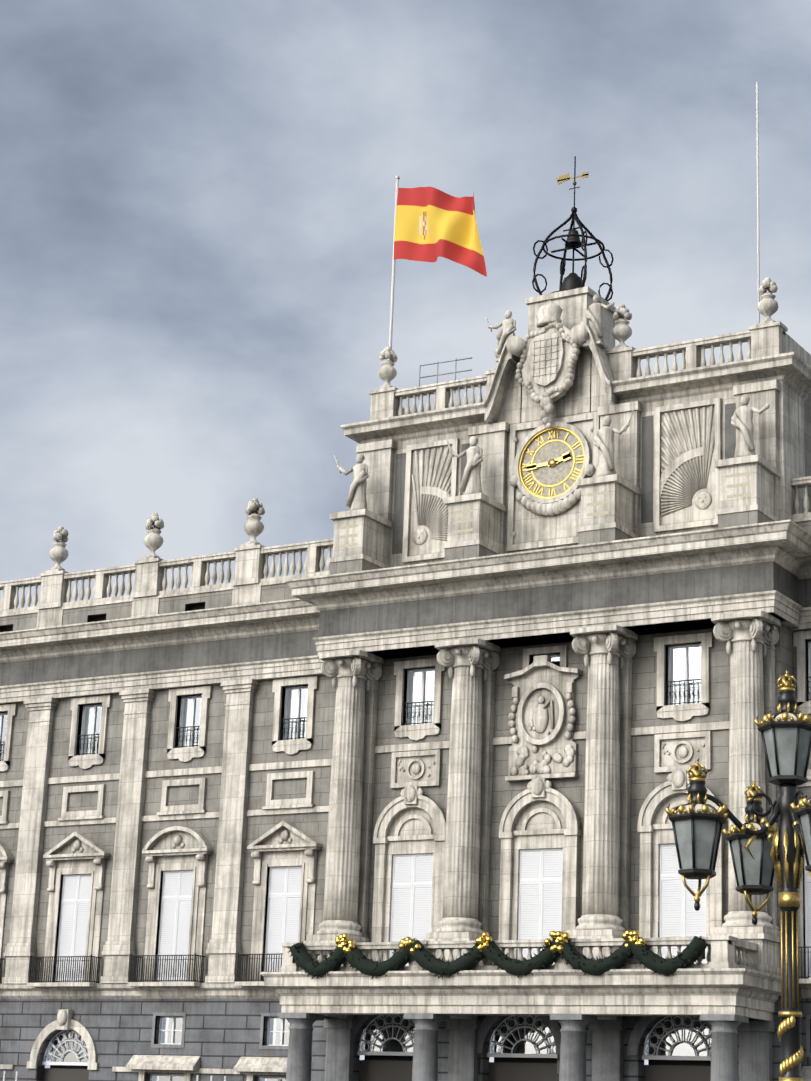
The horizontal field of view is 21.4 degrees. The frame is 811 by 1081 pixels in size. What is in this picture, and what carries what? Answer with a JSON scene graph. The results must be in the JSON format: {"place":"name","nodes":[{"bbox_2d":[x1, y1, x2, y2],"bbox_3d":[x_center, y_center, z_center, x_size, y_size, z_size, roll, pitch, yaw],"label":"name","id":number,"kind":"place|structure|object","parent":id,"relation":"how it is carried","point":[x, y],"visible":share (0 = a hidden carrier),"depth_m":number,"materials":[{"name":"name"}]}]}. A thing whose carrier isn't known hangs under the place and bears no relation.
{"place":"outdoors","nodes":[
{"label":"outdoors","id":0,"kind":"place"},
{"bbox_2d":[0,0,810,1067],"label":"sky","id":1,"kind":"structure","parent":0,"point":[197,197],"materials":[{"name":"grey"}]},
{"label":"plaza ground","id":2,"kind":"structure","parent":0,"visible":0},
{"bbox_2d":[0,476,810,1080],"bbox_3d":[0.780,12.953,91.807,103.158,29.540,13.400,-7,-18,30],"label":"palace wings","id":3,"kind":"object","parent":2,"relation":"on","point":[164,778],"visible":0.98,"depth_m":92.54},
{"bbox_2d":[260,935,802,1080],"bbox_3d":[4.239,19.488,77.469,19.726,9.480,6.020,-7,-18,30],"label":"balcony portico","id":4,"kind":"structure","parent":2,"relation":"on","point":[715,1018],"depth_m":76.73,"materials":[{"name":"stone"}]},
{"bbox_2d":[287,930,707,979],"bbox_3d":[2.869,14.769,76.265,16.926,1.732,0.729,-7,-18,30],"label":"christmas garland","id":5,"kind":"object","parent":4,"relation":"attached to","point":[555,948],"visible":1,"depth_m":75.79,"materials":[{"name":"green plant"}]},
{"bbox_2d":[284,519,810,975],"bbox_3d":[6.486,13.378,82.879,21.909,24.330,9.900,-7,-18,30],"label":"facade","id":6,"kind":"structure","parent":4,"relation":"on","point":[523,741],"depth_m":81.41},
{"bbox_2d":[329,278,810,574],"bbox_3d":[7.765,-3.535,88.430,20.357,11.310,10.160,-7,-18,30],"label":"palace attic","id":7,"kind":"object","parent":6,"relation":"on","point":[561,435],"visible":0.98,"depth_m":85.29,"materials":[{"name":"beige stone"}]},
{"bbox_2d":[525,156,615,349],"bbox_3d":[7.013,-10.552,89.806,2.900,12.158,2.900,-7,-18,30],"label":"bell turret","id":8,"kind":"object","parent":7,"relation":"on","point":[572,297],"visible":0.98,"depth_m":89.27,"materials":[{"name":"black metal"}]},
{"bbox_2d":[388,82,759,399],"bbox_3d":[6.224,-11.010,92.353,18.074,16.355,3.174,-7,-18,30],"label":"flag and poles","id":9,"kind":"object","parent":7,"relation":"on","point":[432,224],"visible":1,"depth_m":97.71,"materials":[{"name":"fabric"}]},
{"bbox_2d":[664,670,810,1080],"bbox_3d":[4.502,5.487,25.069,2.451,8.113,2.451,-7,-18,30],"label":"street lamp","id":10,"kind":"object","parent":2,"relation":"on","point":[763,850],"visible":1,"depth_m":25.47,"materials":[{"name":"black metal"}]}
]}

